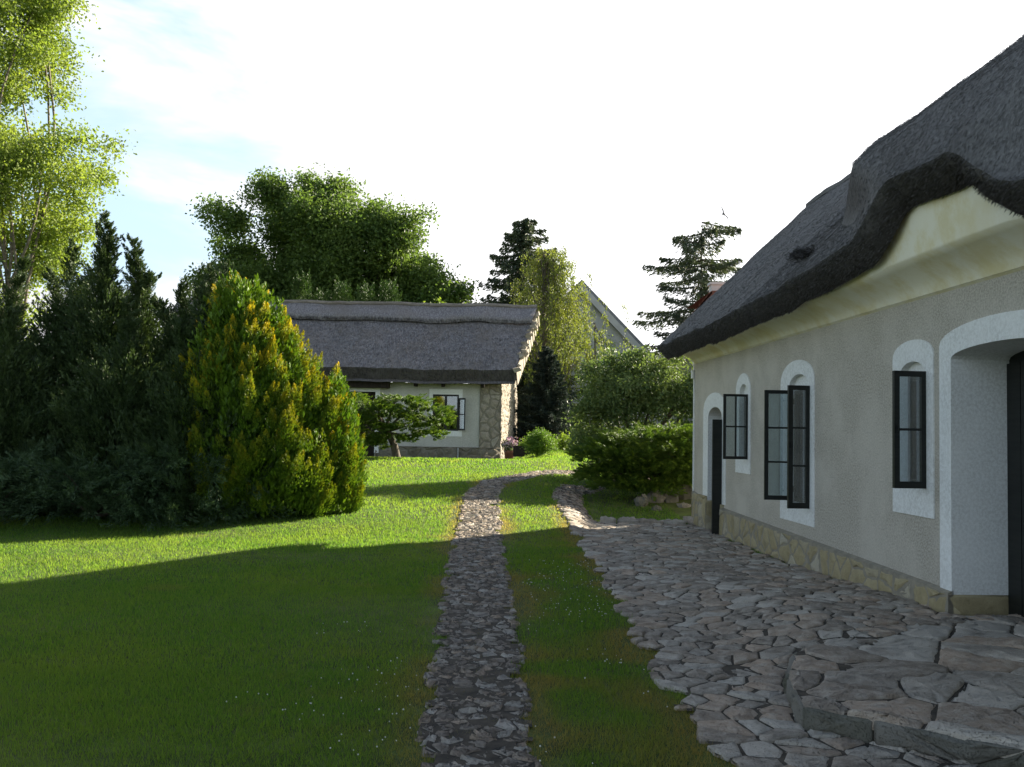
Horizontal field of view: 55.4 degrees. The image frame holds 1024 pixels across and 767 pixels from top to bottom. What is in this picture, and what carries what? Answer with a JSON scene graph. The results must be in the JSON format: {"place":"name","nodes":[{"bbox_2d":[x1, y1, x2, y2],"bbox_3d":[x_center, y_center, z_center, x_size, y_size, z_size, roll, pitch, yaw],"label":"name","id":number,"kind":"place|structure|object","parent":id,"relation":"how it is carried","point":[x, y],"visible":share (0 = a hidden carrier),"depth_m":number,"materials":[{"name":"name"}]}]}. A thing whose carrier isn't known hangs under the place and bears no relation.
{"place":"outdoors","nodes":[
{"label":"outdoors","id":0,"kind":"place"},
{"bbox_2d":[0,443,782,766],"bbox_3d":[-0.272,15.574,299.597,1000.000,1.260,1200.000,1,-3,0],"label":"lawn ground","id":1,"kind":"structure","parent":0,"point":[681,512],"depth_m":7.28,"materials":[{"name":"green plant"}]},
{"bbox_2d":[0,254,59,463],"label":"upright juniper","id":2,"kind":"object","parent":1,"relation":"on","point":[20,279],"visible":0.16,"depth_m":17.94,"materials":[{"name":"green plant"}]},
{"bbox_2d":[0,296,105,509],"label":"upright juniper","id":3,"kind":"object","parent":1,"relation":"on","point":[11,358],"visible":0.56,"depth_m":16.44,"materials":[{"name":"green plant"}]},
{"bbox_2d":[0,429,106,517],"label":"spreading juniper","id":4,"kind":"object","parent":1,"relation":"on","point":[12,472],"visible":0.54,"depth_m":15.14,"materials":[{"name":"green plant"}]},
{"bbox_2d":[0,237,110,457],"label":"upright juniper","id":5,"kind":"object","parent":1,"relation":"on","point":[56,301],"visible":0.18,"depth_m":17.89,"materials":[{"name":"green plant"}]},
{"bbox_2d":[0,0,137,333],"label":"birch","id":6,"kind":"object","parent":1,"relation":"on","point":[21,161],"visible":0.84,"depth_m":24.59,"materials":[{"name":"green plant"}]},
{"bbox_2d":[6,210,155,498],"bbox_3d":[-7.499,-0.519,17.618,3.212,5.346,2.960,1,-3,0],"label":"upright juniper","id":7,"kind":"object","parent":1,"relation":"on","point":[107,288],"visible":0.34,"depth_m":17.40,"materials":[{"name":"green plant"}]},
{"bbox_2d":[8,293,182,512],"bbox_3d":[-6.599,0.316,16.585,3.406,3.738,3.609,1,-3,0],"label":"upright juniper","id":8,"kind":"object","parent":1,"relation":"on","point":[87,427],"visible":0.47,"depth_m":16.17,"materials":[{"name":"green plant"}]},
{"bbox_2d":[0,444,208,530],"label":"spreading juniper","id":9,"kind":"object","parent":1,"relation":"on","point":[79,496],"visible":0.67,"depth_m":14.84,"materials":[{"name":"green plant"}]},
{"bbox_2d":[71,232,176,447],"bbox_3d":[-7.024,-0.303,17.954,2.935,4.933,3.034,1,-3,0],"label":"upright juniper","id":10,"kind":"object","parent":1,"relation":"on","point":[139,281],"visible":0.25,"depth_m":17.91,"materials":[{"name":"green plant"}]},
{"bbox_2d":[103,258,256,468],"bbox_3d":[-5.928,-0.032,17.574,3.260,4.444,3.244,2,-3,-25],"label":"upright juniper","id":11,"kind":"object","parent":1,"relation":"on","point":[181,298],"visible":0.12,"depth_m":17.48,"materials":[{"name":"green plant"}]},
{"bbox_2d":[104,298,275,520],"bbox_3d":[-5.216,0.388,16.191,2.885,3.670,2.885,1,-3,0],"label":"upright juniper","id":12,"kind":"object","parent":1,"relation":"on","point":[170,427],"visible":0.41,"depth_m":15.66,"materials":[{"name":"green plant"}]},
{"bbox_2d":[85,437,296,531],"bbox_3d":[-5.087,1.625,15.497,3.261,1.740,3.008,1,-3,0],"label":"spreading juniper","id":13,"kind":"object","parent":1,"relation":"on","point":[169,454],"visible":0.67,"depth_m":14.94,"materials":[{"name":"green plant"}]},
{"bbox_2d":[164,267,342,518],"bbox_3d":[-4.313,0.152,16.444,3.001,4.151,2.771,1,-3,0],"label":"golden arborvitae","id":14,"kind":"object","parent":1,"relation":"on","point":[252,332],"visible":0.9,"depth_m":15.70,"materials":[{"name":"green plant"}]},
{"bbox_2d":[287,268,314,299],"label":"columnar arborvitae","id":15,"kind":"object","parent":1,"relation":"on","point":[301,287],"visible":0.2,"depth_m":42.51,"materials":[{"name":"green plant"}]},
{"bbox_2d":[315,287,331,300],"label":"columnar arborvitae","id":16,"kind":"object","parent":1,"relation":"on","point":[321,295],"visible":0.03,"depth_m":42.60,"materials":[{"name":"green plant"}]},
{"bbox_2d":[170,162,479,303],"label":"walnut tree","id":17,"kind":"object","parent":1,"relation":"on","point":[324,232],"visible":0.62,"depth_m":48.54,"materials":[{"name":"green plant"}]},
{"bbox_2d":[290,361,367,513],"bbox_3d":[-3.158,0.920,16.668,1.440,2.650,1.384,1,-3,0],"label":"golden arborvitae","id":18,"kind":"object","parent":1,"relation":"on","point":[349,474],"visible":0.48,"depth_m":16.39,"materials":[{"name":"green plant"}]},
{"bbox_2d":[330,274,352,300],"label":"columnar arborvitae","id":19,"kind":"object","parent":1,"relation":"on","point":[338,294],"visible":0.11,"depth_m":42.60,"materials":[{"name":"green plant"}]},
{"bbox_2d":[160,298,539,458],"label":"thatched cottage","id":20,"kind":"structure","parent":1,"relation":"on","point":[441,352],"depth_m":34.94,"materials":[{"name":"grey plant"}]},
{"bbox_2d":[348,388,379,456],"bbox_3d":[-5.266,1.446,34.551,1.160,2.590,0.270,1,-3,0],"label":"door","id":21,"kind":"structure","parent":20,"relation":"in","point":[373,392],"depth_m":34.56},
{"bbox_2d":[428,389,465,436],"bbox_3d":[-2.257,1.036,34.500,1.340,1.670,0.309,0,-3,10],"label":"window","id":22,"kind":"structure","parent":20,"relation":"in","point":[461,401],"depth_m":34.50,"materials":[{"name":"white wood"}]},
{"bbox_2d":[353,278,377,300],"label":"columnar arborvitae","id":23,"kind":"object","parent":1,"relation":"on","point":[368,293],"visible":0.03,"depth_m":42.64,"materials":[{"name":"green plant"}]},
{"bbox_2d":[376,276,405,382],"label":"columnar arborvitae","id":24,"kind":"object","parent":1,"relation":"on","point":[391,291],"visible":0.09,"depth_m":42.58,"materials":[{"name":"green plant"}]},
{"bbox_2d":[345,392,457,457],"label":"tiered juniper","id":25,"kind":"object","parent":1,"relation":"on","point":[381,426],"visible":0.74,"depth_m":26.92,"materials":[{"name":"green plant"}]},
{"bbox_2d":[226,559,648,763],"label":"clover flowers","id":26,"kind":"object","parent":1,"relation":"on","point":[416,675],"visible":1,"depth_m":6.32,"materials":[{"name":"plant"}]},
{"bbox_2d":[500,436,517,458],"bbox_3d":[-0.097,2.180,32.856,0.626,0.818,0.660,1,-3,0],"label":"flower pot","id":27,"kind":"object","parent":1,"relation":"on","point":[507,444],"visible":0.97,"depth_m":32.71,"materials":[{"name":"ceramic"}]},
{"bbox_2d":[513,437,530,456],"bbox_3d":[0.385,2.037,31.472,0.700,0.642,0.579,1,-3,0],"label":"planter box","id":28,"kind":"object","parent":1,"relation":"on","point":[518,450],"visible":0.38,"depth_m":31.23,"materials":[{"name":"black plant"}]},
{"bbox_2d":[469,217,590,434],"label":"spruce","id":29,"kind":"object","parent":1,"relation":"on","point":[523,241],"visible":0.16,"depth_m":51.81,"materials":[{"name":"green plant"}]},
{"bbox_2d":[414,469,648,766],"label":"wheel track","id":30,"kind":"structure","parent":1,"relation":"on","point":[482,738],"depth_m":7.27,"materials":[{"name":"stone"}]},
{"bbox_2d":[522,426,559,456],"bbox_3d":[0.876,1.804,29.460,1.176,1.014,1.103,1,-3,0],"label":"round bush","id":31,"kind":"object","parent":1,"relation":"on","point":[539,442],"visible":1,"depth_m":29.28,"materials":[{"name":"green plant"}]},
{"bbox_2d":[513,346,578,443],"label":"blue spruce","id":32,"kind":"object","parent":1,"relation":"on","point":[547,406],"visible":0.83,"depth_m":39.28,"materials":[{"name":"green plant"}]},
{"bbox_2d":[553,428,575,449],"bbox_3d":[1.825,2.054,33.485,1.339,1.043,0.948,2,-3,-13],"label":"perennial clump","id":33,"kind":"object","parent":1,"relation":"on","point":[562,444],"visible":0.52,"depth_m":33.39,"materials":[{"name":"green plant"}]},
{"bbox_2d":[507,244,634,418],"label":"weeping birch","id":34,"kind":"object","parent":1,"relation":"on","point":[550,290],"visible":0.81,"depth_m":45.78,"materials":[{"name":"green plant"}]},
{"bbox_2d":[517,280,676,428],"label":"gable house","id":35,"kind":"structure","parent":1,"relation":"on","point":[616,327],"depth_m":56.14,"materials":[{"name":"stone"}]},
{"bbox_2d":[578,323,619,372],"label":"slim birch","id":36,"kind":"object","parent":1,"relation":"on","point":[597,341],"visible":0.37,"depth_m":50.07,"materials":[{"name":"green plant"}]},
{"bbox_2d":[561,344,692,465],"bbox_3d":[4.637,0.682,21.898,7.582,3.350,3.641,0,-3,21],"label":"leafy shrub","id":37,"kind":"object","parent":1,"relation":"on","point":[615,393],"visible":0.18,"depth_m":22.84,"materials":[{"name":"green plant"}]},
{"bbox_2d":[564,421,692,500],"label":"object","id":38,"kind":"object","parent":1,"relation":"on","point":[660,469],"visible":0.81,"depth_m":19.88,"materials":[{"name":"green plant"}]},
{"bbox_2d":[633,494,647,506],"bbox_3d":[2.569,2.378,19.406,0.296,0.368,0.263,1,-3,0],"label":"rock","id":39,"kind":"object","parent":1,"relation":"on","point":[642,500],"visible":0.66,"depth_m":19.34,"materials":[{"name":"stone"}]},
{"bbox_2d":[600,516,692,524],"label":"kerb","id":40,"kind":"structure","parent":1,"relation":"on","point":[633,520],"depth_m":17.13,"materials":[{"name":"stone"}]},
{"bbox_2d":[647,490,665,502],"bbox_3d":[2.913,2.339,19.807,0.392,0.476,0.293,-1,-3,29],"label":"rock","id":41,"kind":"object","parent":1,"relation":"on","point":[660,498],"visible":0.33,"depth_m":19.73,"materials":[{"name":"stone"}]},
{"bbox_2d":[651,505,661,510],"bbox_3d":[2.818,2.440,18.914,0.235,0.180,0.175,1,-3,0],"label":"rock","id":42,"kind":"object","parent":1,"relation":"on","point":[656,508],"visible":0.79,"depth_m":18.86,"materials":[{"name":"stone"}]},
{"bbox_2d":[663,487,678,502],"bbox_3d":[3.237,2.341,19.903,0.330,0.447,0.297,1,-3,0],"label":"rock","id":43,"kind":"object","parent":1,"relation":"on","point":[670,499],"visible":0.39,"depth_m":19.80,"materials":[{"name":"stone"}]},
{"bbox_2d":[677,502,690,507],"bbox_3d":[3.399,2.423,19.311,0.252,0.147,0.218,3,-3,-35],"label":"rock","id":44,"kind":"object","parent":1,"relation":"on","point":[683,505],"visible":0.91,"depth_m":19.26,"materials":[{"name":"stone"}]},
{"bbox_2d":[677,484,691,499],"bbox_3d":[3.558,2.315,20.325,0.463,0.589,0.352,2,-3,-23],"label":"rock","id":45,"kind":"object","parent":1,"relation":"on","point":[688,489],"visible":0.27,"depth_m":20.20,"materials":[{"name":"stone"}]},
{"bbox_2d":[631,221,742,366],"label":"spruce","id":46,"kind":"object","parent":1,"relation":"on","point":[701,277],"visible":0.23,"depth_m":61.97,"materials":[{"name":"green plant"}]},
{"bbox_2d":[674,282,724,423],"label":"red roofed house","id":47,"kind":"structure","parent":1,"relation":"on","point":[714,287],"depth_m":55.34,"materials":[{"name":"tile"}]},
{"bbox_2d":[657,34,1023,616],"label":"thatched house","id":48,"kind":"structure","parent":1,"relation":"on","point":[851,345],"depth_m":9.09,"materials":[{"name":"white paint"}]},
{"bbox_2d":[703,392,725,533],"bbox_3d":[3.384,1.294,15.979,0.460,2.288,1.430,1,-3,-3],"label":"door","id":49,"kind":"structure","parent":48,"relation":"in","point":[714,465],"depth_m":15.51,"materials":[{"name":"white wood"}]},
{"bbox_2d":[723,373,750,473],"bbox_3d":[3.432,0.581,14.276,0.514,1.468,0.763,0,-3,28],"label":"window","id":50,"kind":"structure","parent":48,"relation":"in","point":[742,447],"depth_m":14.10,"materials":[{"name":"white wood"}]},
{"bbox_2d":[764,360,814,526],"bbox_3d":[3.451,0.707,12.016,0.571,1.998,1.220,1,-3,-3],"label":"window","id":51,"kind":"structure","parent":48,"relation":"in","point":[796,497],"depth_m":12.07,"materials":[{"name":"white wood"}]},
{"bbox_2d":[892,339,934,518],"bbox_3d":[3.722,0.398,8.881,0.479,1.599,0.779,0,-3,22],"label":"window","id":52,"kind":"structure","parent":48,"relation":"in","point":[913,403],"depth_m":8.68,"materials":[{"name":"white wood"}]},
{"bbox_2d":[939,310,1023,616],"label":"door","id":53,"kind":"structure","parent":48,"relation":"in","point":[981,360],"depth_m":8.18,"materials":[{"name":"white paint"}]},
{"bbox_2d":[0,0,1023,383],"label":"sky","id":54,"kind":"structure","parent":0,"point":[620,127],"materials":[{"name":"white"}]},
{"bbox_2d":[558,508,1023,766],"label":"paving","id":55,"kind":"structure","parent":0,"point":[766,581],"depth_m":7.88,"materials":[{"name":"stone"}]},
{"bbox_2d":[416,470,977,766],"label":"paving joints","id":56,"kind":"object","parent":55,"relation":"on","point":[473,691],"visible":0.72,"depth_m":6.55,"materials":[{"name":"soil"}]},
{"bbox_2d":[782,614,1023,766],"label":"stone step","id":57,"kind":"object","parent":55,"relation":"on","point":[950,690],"visible":0.92,"depth_m":5.60,"materials":[{"name":"stone"}]}
]}

